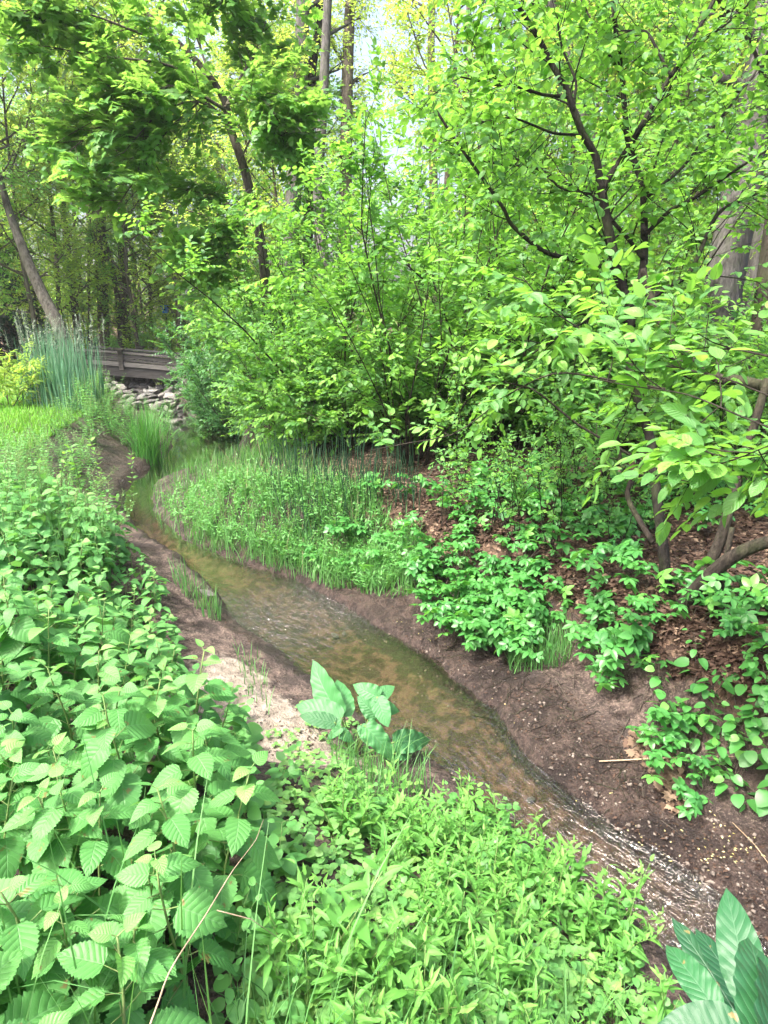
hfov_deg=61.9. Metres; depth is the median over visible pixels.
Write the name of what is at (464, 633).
creeper plant
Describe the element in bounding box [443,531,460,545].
creeper plant
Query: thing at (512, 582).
creeper plant
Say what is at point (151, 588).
nettle plant
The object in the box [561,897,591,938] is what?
smartweed plant
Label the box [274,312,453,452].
bush
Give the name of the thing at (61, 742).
nettle plant
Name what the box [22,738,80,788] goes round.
nettle plant
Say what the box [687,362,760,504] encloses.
sapling
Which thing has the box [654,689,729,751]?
round leaf vine
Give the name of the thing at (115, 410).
pale leaf bush
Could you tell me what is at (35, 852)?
nettle plant
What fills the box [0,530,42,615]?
nettle plant
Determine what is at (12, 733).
nettle plant
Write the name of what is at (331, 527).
creeper plant
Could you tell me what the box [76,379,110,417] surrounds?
pale leaf bush
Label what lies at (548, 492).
creeper plant
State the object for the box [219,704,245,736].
oval leaf weed
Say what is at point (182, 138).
young tree
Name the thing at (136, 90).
maple
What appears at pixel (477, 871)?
smartweed plant
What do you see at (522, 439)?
sapling
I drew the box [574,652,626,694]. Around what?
creeper plant
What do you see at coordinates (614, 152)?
tree
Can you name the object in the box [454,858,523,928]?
smartweed plant
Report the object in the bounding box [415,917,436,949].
oval leaf weed
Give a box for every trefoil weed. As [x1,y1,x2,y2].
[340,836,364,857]
[385,875,397,896]
[475,912,489,946]
[485,1015,496,1023]
[488,980,500,1001]
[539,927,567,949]
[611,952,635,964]
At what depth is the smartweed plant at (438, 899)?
2.00 m
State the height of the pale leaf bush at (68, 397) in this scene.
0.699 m
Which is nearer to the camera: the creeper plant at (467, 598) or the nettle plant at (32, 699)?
the nettle plant at (32, 699)
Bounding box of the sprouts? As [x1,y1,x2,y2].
[264,700,375,838]
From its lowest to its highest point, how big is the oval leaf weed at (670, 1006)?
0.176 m
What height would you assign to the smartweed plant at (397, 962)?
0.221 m
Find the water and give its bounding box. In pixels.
[124,381,767,949]
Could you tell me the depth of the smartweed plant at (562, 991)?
1.99 m
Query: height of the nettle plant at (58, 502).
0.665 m
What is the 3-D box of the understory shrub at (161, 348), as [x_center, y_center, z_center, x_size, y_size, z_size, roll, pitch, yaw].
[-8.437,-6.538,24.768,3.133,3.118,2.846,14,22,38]
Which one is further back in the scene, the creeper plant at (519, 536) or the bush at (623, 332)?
the bush at (623, 332)
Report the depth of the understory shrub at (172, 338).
28.20 m
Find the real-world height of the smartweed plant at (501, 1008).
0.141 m
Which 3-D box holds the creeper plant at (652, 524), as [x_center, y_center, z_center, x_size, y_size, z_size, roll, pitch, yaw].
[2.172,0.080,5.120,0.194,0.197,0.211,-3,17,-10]
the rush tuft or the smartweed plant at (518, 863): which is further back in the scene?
the rush tuft
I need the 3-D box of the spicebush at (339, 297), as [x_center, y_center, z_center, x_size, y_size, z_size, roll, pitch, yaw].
[-0.690,-2.487,7.853,3.776,3.513,3.499,-1,17,-3]
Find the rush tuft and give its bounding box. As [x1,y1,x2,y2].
[91,398,237,465]
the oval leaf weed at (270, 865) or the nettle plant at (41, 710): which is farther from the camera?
the nettle plant at (41, 710)
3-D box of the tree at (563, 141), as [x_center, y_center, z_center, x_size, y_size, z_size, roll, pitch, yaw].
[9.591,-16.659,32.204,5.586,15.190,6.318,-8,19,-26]
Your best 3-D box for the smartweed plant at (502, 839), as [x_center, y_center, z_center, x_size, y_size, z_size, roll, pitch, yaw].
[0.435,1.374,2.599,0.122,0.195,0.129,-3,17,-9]
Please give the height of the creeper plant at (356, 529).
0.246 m
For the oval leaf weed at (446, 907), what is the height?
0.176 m
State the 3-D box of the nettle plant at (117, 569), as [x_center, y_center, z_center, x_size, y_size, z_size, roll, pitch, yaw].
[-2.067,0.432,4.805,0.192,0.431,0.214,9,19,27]
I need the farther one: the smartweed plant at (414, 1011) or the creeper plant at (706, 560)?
the creeper plant at (706, 560)
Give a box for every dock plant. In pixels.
[296,660,429,764]
[657,888,767,1023]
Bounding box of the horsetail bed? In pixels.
[217,425,438,552]
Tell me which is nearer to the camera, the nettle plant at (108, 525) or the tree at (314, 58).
the nettle plant at (108, 525)
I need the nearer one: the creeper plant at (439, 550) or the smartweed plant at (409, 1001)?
the smartweed plant at (409, 1001)
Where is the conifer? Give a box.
[0,200,57,367]
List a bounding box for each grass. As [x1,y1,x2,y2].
[0,307,76,406]
[0,364,85,449]
[0,419,666,1023]
[30,311,107,415]
[195,443,391,571]
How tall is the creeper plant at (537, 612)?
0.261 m
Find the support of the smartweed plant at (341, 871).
on the ground at (350, 657)
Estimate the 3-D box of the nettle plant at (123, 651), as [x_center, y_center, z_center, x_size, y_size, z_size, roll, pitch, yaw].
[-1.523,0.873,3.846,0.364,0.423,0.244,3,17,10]
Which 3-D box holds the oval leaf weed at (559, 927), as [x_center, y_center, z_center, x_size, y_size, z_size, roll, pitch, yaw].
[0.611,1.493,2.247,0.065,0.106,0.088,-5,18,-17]
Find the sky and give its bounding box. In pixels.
[0,0,766,306]
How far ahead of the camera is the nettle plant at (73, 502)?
5.92 m
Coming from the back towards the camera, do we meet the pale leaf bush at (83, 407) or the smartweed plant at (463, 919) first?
the pale leaf bush at (83, 407)
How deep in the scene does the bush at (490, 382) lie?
7.95 m
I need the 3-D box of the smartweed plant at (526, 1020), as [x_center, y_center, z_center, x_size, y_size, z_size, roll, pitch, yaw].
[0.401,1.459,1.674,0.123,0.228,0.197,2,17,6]
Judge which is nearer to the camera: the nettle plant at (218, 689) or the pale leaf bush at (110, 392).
the nettle plant at (218, 689)
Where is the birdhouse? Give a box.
[162,305,169,358]
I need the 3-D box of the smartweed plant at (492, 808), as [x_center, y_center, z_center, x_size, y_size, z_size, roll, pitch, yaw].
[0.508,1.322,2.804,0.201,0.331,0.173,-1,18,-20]
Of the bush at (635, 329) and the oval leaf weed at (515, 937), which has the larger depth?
the bush at (635, 329)
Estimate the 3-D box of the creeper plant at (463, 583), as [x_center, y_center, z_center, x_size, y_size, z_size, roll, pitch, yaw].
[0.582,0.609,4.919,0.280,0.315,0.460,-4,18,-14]
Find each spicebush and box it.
[114,125,474,440]
[167,211,345,351]
[184,150,379,370]
[241,36,584,467]
[259,136,494,370]
[282,14,763,428]
[323,92,550,375]
[334,0,690,448]
[339,0,635,388]
[475,66,767,364]
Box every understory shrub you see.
[12,290,96,341]
[38,269,113,355]
[60,287,116,342]
[62,303,189,354]
[82,307,162,345]
[108,270,147,317]
[118,304,195,385]
[134,308,199,357]
[141,322,187,354]
[173,295,235,346]
[181,281,252,351]
[225,260,258,318]
[359,296,428,335]
[375,270,528,363]
[571,230,708,326]
[599,225,704,326]
[697,277,753,320]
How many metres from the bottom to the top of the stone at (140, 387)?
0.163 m
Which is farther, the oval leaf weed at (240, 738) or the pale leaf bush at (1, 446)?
the pale leaf bush at (1, 446)
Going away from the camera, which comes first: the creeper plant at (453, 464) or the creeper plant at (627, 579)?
the creeper plant at (627, 579)
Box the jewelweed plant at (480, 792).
[460,782,493,826]
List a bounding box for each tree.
[0,0,103,354]
[0,0,136,336]
[0,2,78,303]
[0,3,77,371]
[0,4,124,354]
[0,49,67,331]
[0,66,52,363]
[0,72,36,300]
[0,96,86,340]
[2,191,47,316]
[3,1,143,351]
[6,83,113,324]
[12,90,158,355]
[15,1,181,352]
[29,0,83,355]
[35,0,200,348]
[50,0,178,354]
[65,76,173,332]
[71,51,235,352]
[72,138,173,332]
[80,205,116,264]
[107,0,249,353]
[128,144,228,332]
[131,0,219,352]
[133,0,335,332]
[143,96,269,352]
[171,38,278,307]
[176,47,238,221]
[188,3,278,271]
[193,0,335,306]
[198,96,270,294]
[220,0,364,302]
[221,0,380,318]
[234,81,302,266]
[237,49,372,318]
[278,0,391,276]
[284,66,339,255]
[301,0,368,314]
[313,0,393,336]
[336,0,547,328]
[349,0,553,314]
[362,204,767,612]
[364,0,439,349]
[371,0,767,599]
[386,0,533,340]
[441,2,575,274]
[443,74,560,297]
[478,0,644,328]
[485,0,654,315]
[489,0,669,268]
[502,0,713,317]
[531,13,711,290]
[544,0,587,183]
[545,0,744,305]
[555,0,672,291]
[555,14,667,253]
[570,1,745,295]
[600,0,767,346]
[610,2,704,249]
[654,0,754,288]
[654,0,766,286]
[654,26,733,266]
[655,0,754,287]
[696,16,767,224]
[697,0,767,447]
[709,50,767,319]
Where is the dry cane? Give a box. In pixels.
[149,819,283,1023]
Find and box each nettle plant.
[0,462,19,503]
[0,478,27,523]
[0,480,30,519]
[0,492,22,545]
[0,504,32,569]
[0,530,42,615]
[0,543,14,578]
[0,568,41,647]
[0,569,21,643]
[0,585,59,689]
[0,592,50,654]
[0,592,59,696]
[0,655,45,731]
[0,664,28,732]
[0,671,55,760]
[0,689,41,758]
[0,700,64,804]
[0,723,39,790]
[0,738,70,839]
[0,748,39,833]
[0,762,41,901]
[0,777,10,826]
[0,777,111,895]
[0,873,85,995]
[0,900,33,1013]
[0,949,72,1023]
[0,974,18,1004]
[1,642,30,687]
[3,468,26,491]
[3,511,45,566]
[5,522,44,583]
[7,479,44,544]
[8,586,63,630]
[13,868,122,1023]
[14,546,72,607]
[14,600,82,715]
[17,506,51,553]
[17,668,80,749]
[18,487,68,568]
[22,484,55,551]
[22,589,77,665]
[22,659,105,750]
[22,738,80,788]
[23,732,115,880]
[23,765,128,914]
[24,555,66,593]
[26,884,118,1023]
[27,460,59,520]
[27,472,55,509]
[29,642,78,705]
[31,531,73,587]
[31,597,82,634]
[35,555,63,606]
[36,583,71,626]
[36,596,84,670]
[36,597,75,668]
[37,474,78,529]
[39,998,82,1023]
[47,530,74,569]
[48,609,107,720]
[49,487,81,537]
[50,678,106,744]
[54,488,90,547]
[54,912,206,1023]
[57,622,104,681]
[58,569,117,645]
[61,508,103,558]
[61,538,101,594]
[63,542,99,601]
[64,771,142,934]
[65,489,87,522]
[69,492,104,560]
[69,507,103,565]
[69,644,129,740]
[70,686,167,847]
[70,914,197,1023]
[71,677,166,798]
[71,703,154,834]
[72,584,106,647]
[74,565,115,619]
[75,523,116,580]
[75,577,115,644]
[75,593,135,678]
[77,598,131,684]
[80,541,120,600]
[83,570,119,616]
[88,630,140,686]
[89,658,131,703]
[92,542,122,585]
[94,489,137,532]
[94,602,126,657]
[94,854,191,956]
[95,502,124,535]
[97,629,155,740]
[99,511,125,557]
[102,517,129,561]
[104,588,142,627]
[109,631,155,675]
[110,545,130,573]
[114,568,139,609]
[114,584,153,641]
[114,841,237,1023]
[115,611,150,660]
[116,599,143,627]
[116,659,164,740]
[117,528,148,568]
[117,675,192,778]
[121,671,187,794]
[122,607,182,689]
[122,626,161,685]
[122,778,241,957]
[122,797,190,882]
[124,703,215,809]
[128,555,148,589]
[133,628,158,658]
[135,634,195,698]
[136,606,167,639]
[139,565,160,604]
[141,569,170,622]
[144,565,169,602]
[144,621,183,674]
[148,638,241,781]
[148,719,249,871]
[149,613,178,638]
[151,686,193,745]
[152,644,188,704]
[158,628,187,665]
[159,666,195,717]
[165,646,184,682]
[169,751,281,946]
[177,723,260,826]
[184,663,221,724]
[187,674,207,712]
[208,682,251,770]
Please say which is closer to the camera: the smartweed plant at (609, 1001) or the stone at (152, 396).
the smartweed plant at (609, 1001)
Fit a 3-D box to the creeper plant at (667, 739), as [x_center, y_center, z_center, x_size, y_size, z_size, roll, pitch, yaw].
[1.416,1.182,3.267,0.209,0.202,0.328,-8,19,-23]
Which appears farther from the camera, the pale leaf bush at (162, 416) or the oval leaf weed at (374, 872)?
the pale leaf bush at (162, 416)
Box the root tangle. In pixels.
[420,624,658,829]
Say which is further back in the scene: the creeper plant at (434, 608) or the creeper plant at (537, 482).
the creeper plant at (537, 482)
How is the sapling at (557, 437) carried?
on the ground at (350, 657)
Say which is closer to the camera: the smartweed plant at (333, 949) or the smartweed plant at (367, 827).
the smartweed plant at (333, 949)
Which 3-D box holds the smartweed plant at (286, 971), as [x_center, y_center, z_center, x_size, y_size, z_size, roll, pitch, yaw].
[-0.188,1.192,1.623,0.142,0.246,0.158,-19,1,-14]
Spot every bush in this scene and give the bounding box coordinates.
[0,335,52,406]
[0,424,22,467]
[0,427,21,460]
[0,427,28,479]
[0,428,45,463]
[0,432,31,500]
[0,439,34,475]
[0,446,12,478]
[0,447,15,513]
[0,494,44,534]
[1,464,49,492]
[3,445,35,473]
[6,444,48,492]
[9,473,71,514]
[13,423,46,464]
[14,432,46,485]
[18,449,49,493]
[18,476,82,541]
[22,455,58,484]
[24,460,64,513]
[25,430,52,473]
[29,422,58,455]
[45,377,86,411]
[45,400,74,438]
[47,388,73,427]
[47,497,110,537]
[48,430,89,473]
[48,433,68,456]
[50,439,101,484]
[52,428,92,472]
[58,453,116,503]
[59,393,106,431]
[61,427,86,456]
[67,402,106,444]
[70,389,102,424]
[71,370,94,418]
[71,375,105,413]
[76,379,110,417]
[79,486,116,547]
[80,438,90,464]
[86,397,135,436]
[88,392,122,428]
[89,390,133,426]
[89,470,134,531]
[96,379,120,416]
[97,370,125,412]
[97,374,117,408]
[109,409,139,446]
[115,393,130,415]
[120,395,135,416]
[139,393,159,423]
[140,399,174,432]
[146,299,258,437]
[158,349,216,414]
[158,399,171,422]
[165,337,225,399]
[174,359,228,429]
[177,269,376,435]
[180,282,262,376]
[189,359,230,421]
[195,293,318,420]
[202,302,310,384]
[206,370,265,435]
[210,291,393,440]
[211,308,406,464]
[257,286,399,421]
[268,326,450,455]
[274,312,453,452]
[355,316,513,457]
[406,297,520,435]
[412,307,576,447]
[423,307,610,446]
[424,301,561,421]
[492,291,637,446]
[509,280,647,430]
[521,290,744,435]
[528,299,657,447]
[529,292,767,457]
[593,294,742,361]
[599,317,730,420]
[605,270,767,471]
[643,298,717,430]
[699,277,754,357]
[702,295,767,458]
[714,314,748,413]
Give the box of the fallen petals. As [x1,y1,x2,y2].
[264,633,764,883]
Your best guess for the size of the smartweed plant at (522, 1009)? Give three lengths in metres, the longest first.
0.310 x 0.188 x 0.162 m
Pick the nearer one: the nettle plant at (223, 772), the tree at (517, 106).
the nettle plant at (223, 772)
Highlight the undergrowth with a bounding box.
[155,453,440,587]
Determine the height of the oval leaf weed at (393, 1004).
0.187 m
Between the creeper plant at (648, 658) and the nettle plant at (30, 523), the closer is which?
the creeper plant at (648, 658)
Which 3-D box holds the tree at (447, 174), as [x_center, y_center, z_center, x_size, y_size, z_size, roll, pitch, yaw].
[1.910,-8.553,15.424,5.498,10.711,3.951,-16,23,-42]
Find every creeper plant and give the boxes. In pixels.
[298,543,324,565]
[323,516,351,543]
[330,547,356,566]
[342,515,373,542]
[351,549,384,574]
[353,479,387,497]
[362,471,392,501]
[371,529,396,551]
[385,539,411,556]
[387,555,419,579]
[390,473,432,498]
[392,510,422,540]
[396,556,431,587]
[402,530,441,558]
[402,540,434,558]
[404,571,434,595]
[406,575,442,593]
[407,541,438,573]
[409,586,451,617]
[412,597,454,632]
[415,583,439,605]
[418,476,449,501]
[422,545,441,562]
[422,559,448,579]
[427,484,464,510]
[427,553,466,578]
[429,581,453,603]
[431,541,458,563]
[434,603,465,632]
[435,580,470,604]
[436,496,456,514]
[436,574,458,602]
[437,608,460,648]
[440,461,457,475]
[440,562,487,596]
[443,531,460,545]
[445,556,472,573]
[445,590,484,613]
[446,607,477,631]
[448,502,475,524]
[451,483,486,522]
[451,529,479,558]
[451,585,477,604]
[451,607,482,636]
[452,515,493,537]
[452,604,483,643]
[452,616,496,652]
[453,514,477,536]
[456,575,479,604]
[459,465,497,491]
[461,553,487,579]
[461,604,498,629]
[461,627,493,656]
[462,588,486,619]
[463,616,531,650]
[464,608,500,634]
[467,581,510,606]
[468,472,503,494]
[470,465,499,474]
[470,494,509,522]
[472,481,505,502]
[473,494,492,513]
[476,453,511,470]
[477,551,508,575]
[477,563,516,592]
[477,585,500,604]
[478,556,522,576]
[478,606,527,650]
[479,592,502,609]
[481,474,508,500]
[484,605,507,619]
[487,607,532,656]
[488,486,519,506]
[490,583,522,614]
[492,523,542,552]
[492,588,528,610]
[497,617,530,655]
[498,465,543,483]
[502,487,524,511]
[505,570,535,600]
[506,476,526,494]
[507,541,537,565]
[509,571,564,607]
[509,618,544,662]
[513,483,543,511]
[514,497,544,521]
[514,525,556,557]
[517,566,533,589]
[518,550,559,582]
[518,594,568,628]
[519,485,560,515]
[520,450,548,482]
[520,518,540,538]
[520,601,552,628]
[523,612,560,632]
[526,474,552,492]
[528,574,574,607]
[529,513,551,532]
[531,524,601,557]
[532,469,558,494]
[537,624,601,673]
[544,474,580,496]
[546,496,581,526]
[552,516,585,533]
[561,455,580,472]
[562,488,603,516]
[562,542,612,580]
[562,590,617,644]
[563,495,581,508]
[573,506,628,539]
[574,595,597,616]
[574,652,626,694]
[576,462,609,486]
[576,486,612,509]
[577,506,608,529]
[579,606,625,631]
[584,570,615,602]
[590,623,651,667]
[590,655,628,694]
[591,514,633,545]
[591,549,649,589]
[596,533,622,556]
[597,479,622,498]
[600,624,658,664]
[601,451,642,472]
[601,483,631,507]
[604,472,635,494]
[604,507,641,543]
[612,537,645,557]
[612,538,642,575]
[614,560,683,602]
[615,501,640,514]
[618,593,665,624]
[619,479,642,496]
[621,603,680,641]
[623,511,642,527]
[626,727,673,796]
[627,713,691,777]
[629,499,653,525]
[630,598,657,613]
[630,650,673,687]
[632,702,721,749]
[635,472,648,493]
[640,488,683,516]
[645,512,668,533]
[660,473,679,496]
[661,484,689,501]
[664,588,726,625]
[668,568,693,595]
[672,773,711,820]
[680,491,716,507]
[681,752,731,789]
[682,556,760,595]
[683,565,720,597]
[684,505,721,534]
[685,581,759,628]
[693,572,767,615]
[699,494,723,508]
[701,502,734,525]
[713,480,746,502]
[713,615,750,643]
[730,587,767,618]
[732,588,767,618]
[740,622,767,660]
[741,503,767,523]
[743,565,767,588]
[747,492,767,515]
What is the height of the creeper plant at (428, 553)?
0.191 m
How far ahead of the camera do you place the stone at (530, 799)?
3.34 m
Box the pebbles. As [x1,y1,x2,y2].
[227,568,767,938]
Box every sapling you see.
[56,450,69,495]
[64,444,85,489]
[86,437,105,490]
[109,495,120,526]
[126,453,137,507]
[410,351,493,489]
[437,423,493,530]
[437,428,572,532]
[469,411,561,505]
[472,424,545,541]
[485,423,586,517]
[505,412,596,547]
[523,369,584,488]
[531,387,592,505]
[538,391,639,488]
[560,382,629,514]
[568,368,673,491]
[574,406,716,514]
[585,449,671,555]
[599,365,757,503]
[605,370,756,492]
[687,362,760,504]
[714,393,756,466]
[724,373,767,506]
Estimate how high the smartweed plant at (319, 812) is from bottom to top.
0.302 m
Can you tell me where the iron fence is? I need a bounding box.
[0,330,90,364]
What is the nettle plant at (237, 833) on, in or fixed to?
on the ground at (350, 657)
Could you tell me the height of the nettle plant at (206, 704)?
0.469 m
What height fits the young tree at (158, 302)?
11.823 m
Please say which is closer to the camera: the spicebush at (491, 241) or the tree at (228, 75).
the spicebush at (491, 241)
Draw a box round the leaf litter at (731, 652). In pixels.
[225,440,767,941]
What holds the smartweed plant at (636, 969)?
on the ground at (350, 657)
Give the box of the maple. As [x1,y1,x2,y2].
[0,0,342,337]
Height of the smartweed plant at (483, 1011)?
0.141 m
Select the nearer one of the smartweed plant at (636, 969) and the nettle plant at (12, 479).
the smartweed plant at (636, 969)
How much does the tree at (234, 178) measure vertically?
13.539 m
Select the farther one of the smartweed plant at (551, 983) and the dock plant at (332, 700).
the dock plant at (332, 700)
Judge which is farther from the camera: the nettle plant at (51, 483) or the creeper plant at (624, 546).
the nettle plant at (51, 483)
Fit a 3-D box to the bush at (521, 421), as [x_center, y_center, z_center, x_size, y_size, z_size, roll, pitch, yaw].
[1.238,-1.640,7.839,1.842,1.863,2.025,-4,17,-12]
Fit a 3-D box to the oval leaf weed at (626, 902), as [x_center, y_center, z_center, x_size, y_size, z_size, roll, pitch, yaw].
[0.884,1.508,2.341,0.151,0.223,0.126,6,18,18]
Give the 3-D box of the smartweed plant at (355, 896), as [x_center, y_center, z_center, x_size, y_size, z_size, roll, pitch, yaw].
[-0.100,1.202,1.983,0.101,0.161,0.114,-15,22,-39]
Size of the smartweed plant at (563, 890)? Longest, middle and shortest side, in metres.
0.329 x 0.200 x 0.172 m
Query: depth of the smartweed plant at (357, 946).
1.68 m
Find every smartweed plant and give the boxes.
[249,892,310,971]
[253,863,328,1014]
[273,925,320,1007]
[277,928,317,962]
[283,858,334,976]
[285,937,340,1018]
[295,763,355,838]
[305,1008,345,1023]
[308,872,370,987]
[310,857,403,946]
[311,906,367,1009]
[312,913,409,992]
[318,770,383,838]
[320,775,342,813]
[323,987,393,1023]
[326,903,343,938]
[328,834,353,863]
[329,772,359,812]
[331,801,367,835]
[332,964,373,1023]
[333,762,368,809]
[337,867,350,891]
[339,866,360,904]
[340,897,379,988]
[348,920,386,977]
[352,792,387,843]
[352,993,414,1023]
[354,773,391,811]
[354,869,360,879]
[356,959,388,1005]
[357,903,444,1012]
[358,793,400,849]
[360,913,445,1023]
[364,977,386,1023]
[367,830,380,852]
[367,883,392,912]
[369,790,411,840]
[370,821,417,877]
[370,965,434,1023]
[376,948,408,988]
[377,810,395,844]
[380,758,417,821]
[381,792,402,823]
[384,1008,397,1023]
[385,838,423,908]
[386,902,423,946]
[389,839,411,861]
[389,964,427,1023]
[390,921,445,970]
[391,804,420,844]
[393,790,444,871]
[393,938,422,987]
[397,827,422,862]
[397,874,419,890]
[402,780,446,833]
[402,805,447,837]
[404,877,441,921]
[407,805,437,850]
[407,865,441,898]
[407,911,494,991]
[409,869,452,934]
[410,789,434,815]
[410,808,442,865]
[411,901,460,959]
[413,979,477,1023]
[415,808,453,847]
[416,851,466,930]
[418,926,475,977]
[420,834,460,897]
[420,857,435,873]
[420,962,441,978]
[422,825,469,877]
[422,834,465,885]
[423,973,463,1023]
[424,839,480,886]
[425,864,454,900]
[427,1004,445,1023]
[428,899,460,953]
[434,801,468,860]
[439,794,478,862]
[439,971,478,1023]
[443,891,481,970]
[446,773,476,813]
[446,776,488,841]
[446,877,496,942]
[450,818,490,868]
[453,768,479,819]
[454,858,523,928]
[457,891,535,976]
[458,913,478,947]
[459,990,496,1018]
[461,796,491,826]
[461,823,507,851]
[461,834,492,894]
[464,834,505,905]
[467,920,526,993]
[469,791,505,824]
[470,834,496,877]
[473,811,503,843]
[477,861,514,930]
[477,874,514,896]
[479,817,511,854]
[479,880,515,926]
[480,857,517,908]
[480,882,527,941]
[481,784,516,836]
[481,890,520,943]
[481,917,558,997]
[483,830,516,866]
[484,829,509,859]
[484,923,533,1010]
[487,840,516,878]
[488,852,509,881]
[490,926,555,983]
[494,985,521,1022]
[496,850,538,895]
[503,822,535,855]
[505,848,529,875]
[505,892,551,942]
[506,812,522,855]
[506,879,517,901]
[507,990,552,1023]
[509,975,556,1023]
[510,978,539,1009]
[511,840,559,894]
[512,843,557,878]
[513,808,554,863]
[513,832,567,900]
[514,1011,534,1023]
[525,875,558,907]
[525,890,562,935]
[530,832,579,883]
[530,833,559,889]
[530,979,560,1023]
[535,846,575,908]
[536,873,581,921]
[537,974,558,996]
[538,883,605,951]
[538,932,556,963]
[542,834,572,882]
[550,937,579,965]
[553,840,598,899]
[555,852,597,915]
[555,980,573,1023]
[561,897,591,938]
[561,911,608,958]
[566,952,579,961]
[569,869,608,916]
[569,1002,590,1023]
[574,887,649,969]
[576,974,588,1023]
[578,898,609,944]
[579,1002,609,1023]
[586,936,612,990]
[590,854,653,935]
[590,867,636,929]
[595,933,616,977]
[600,992,613,1023]
[601,859,651,933]
[606,955,623,979]
[607,990,623,1018]
[611,918,642,958]
[615,893,666,963]
[620,905,664,952]
[622,999,639,1016]
[625,950,644,975]
[639,964,682,1021]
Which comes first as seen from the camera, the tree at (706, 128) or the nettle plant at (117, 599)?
the nettle plant at (117, 599)
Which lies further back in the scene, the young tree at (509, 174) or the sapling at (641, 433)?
the young tree at (509, 174)
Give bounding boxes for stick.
[599,756,734,761]
[732,822,767,862]
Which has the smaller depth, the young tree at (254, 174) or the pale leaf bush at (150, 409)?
the pale leaf bush at (150, 409)
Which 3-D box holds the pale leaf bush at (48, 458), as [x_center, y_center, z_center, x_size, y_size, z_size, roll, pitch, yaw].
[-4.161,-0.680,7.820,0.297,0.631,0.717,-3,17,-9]
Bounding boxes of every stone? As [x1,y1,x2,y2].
[114,390,123,397]
[116,384,126,389]
[123,390,131,393]
[126,397,136,404]
[128,381,141,387]
[130,377,140,381]
[132,401,142,407]
[135,385,146,389]
[139,381,150,385]
[147,389,160,393]
[148,395,157,398]
[155,384,164,391]
[163,393,175,399]
[200,589,214,596]
[526,797,534,802]
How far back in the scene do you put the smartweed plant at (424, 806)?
2.64 m
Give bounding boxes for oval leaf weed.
[205,841,244,882]
[206,709,257,767]
[207,957,261,1023]
[212,876,261,981]
[215,821,243,874]
[216,775,263,825]
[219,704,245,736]
[220,726,249,778]
[222,699,245,732]
[224,687,252,730]
[226,698,263,745]
[226,780,263,850]
[228,801,285,834]
[231,749,251,784]
[231,754,272,798]
[232,894,271,957]
[233,729,262,750]
[237,857,283,911]
[238,729,255,776]
[241,949,277,998]
[242,780,275,808]
[264,975,308,1022]
[265,740,302,791]
[268,816,306,876]
[287,817,318,862]
[304,916,341,955]
[316,869,360,919]
[326,846,347,870]
[337,818,355,848]
[358,853,382,880]
[363,799,375,837]
[364,782,386,825]
[371,967,400,1010]
[381,1005,405,1023]
[393,876,421,911]
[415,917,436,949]
[419,860,449,887]
[424,880,447,918]
[438,781,456,821]
[445,1000,483,1023]
[449,862,468,907]
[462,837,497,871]
[462,976,478,1000]
[470,805,489,833]
[489,797,520,830]
[489,845,507,866]
[496,988,532,1023]
[501,845,534,889]
[507,876,539,933]
[507,918,547,962]
[508,828,529,860]
[535,953,562,993]
[537,986,558,1007]
[547,917,566,945]
[549,944,585,980]
[574,885,600,945]
[581,983,607,1022]
[597,944,635,977]
[606,894,638,940]
[621,956,644,995]
[626,1007,647,1023]
[656,990,685,1015]
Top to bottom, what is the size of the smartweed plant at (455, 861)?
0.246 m
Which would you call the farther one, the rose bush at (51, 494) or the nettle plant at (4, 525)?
the rose bush at (51, 494)
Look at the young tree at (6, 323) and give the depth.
21.69 m
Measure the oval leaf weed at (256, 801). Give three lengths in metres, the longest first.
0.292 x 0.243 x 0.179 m
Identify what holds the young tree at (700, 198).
on the ground at (350, 657)
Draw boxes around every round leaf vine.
[645,655,714,725]
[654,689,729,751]
[673,628,734,700]
[704,706,763,749]
[704,726,747,779]
[713,758,767,816]
[722,643,767,695]
[728,694,767,735]
[729,718,767,767]
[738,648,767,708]
[749,722,767,779]
[750,619,767,668]
[759,687,767,736]
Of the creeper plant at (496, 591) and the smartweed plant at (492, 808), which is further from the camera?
the creeper plant at (496, 591)
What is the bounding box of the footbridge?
[76,343,205,380]
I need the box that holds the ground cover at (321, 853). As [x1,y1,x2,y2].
[234,751,666,1023]
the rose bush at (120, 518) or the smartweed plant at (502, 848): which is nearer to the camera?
the smartweed plant at (502, 848)
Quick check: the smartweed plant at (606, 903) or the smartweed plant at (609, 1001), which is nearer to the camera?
the smartweed plant at (609, 1001)
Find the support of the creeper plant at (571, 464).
on the ground at (350, 657)
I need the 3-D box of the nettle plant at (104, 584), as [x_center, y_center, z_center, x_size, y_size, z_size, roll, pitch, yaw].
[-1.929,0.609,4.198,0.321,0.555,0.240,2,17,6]
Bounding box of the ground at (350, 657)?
[0,301,767,1023]
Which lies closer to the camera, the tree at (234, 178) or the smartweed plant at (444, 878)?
the smartweed plant at (444, 878)
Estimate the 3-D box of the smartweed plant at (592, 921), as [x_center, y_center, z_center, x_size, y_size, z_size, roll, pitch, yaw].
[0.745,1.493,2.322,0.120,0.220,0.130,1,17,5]
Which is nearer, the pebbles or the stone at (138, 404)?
the pebbles
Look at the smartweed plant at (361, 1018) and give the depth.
1.47 m
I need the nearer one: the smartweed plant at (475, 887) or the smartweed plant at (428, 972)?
the smartweed plant at (428, 972)
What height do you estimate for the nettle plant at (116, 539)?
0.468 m
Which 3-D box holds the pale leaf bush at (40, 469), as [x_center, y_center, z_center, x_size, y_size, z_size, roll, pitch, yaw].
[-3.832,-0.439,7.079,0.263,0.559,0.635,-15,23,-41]

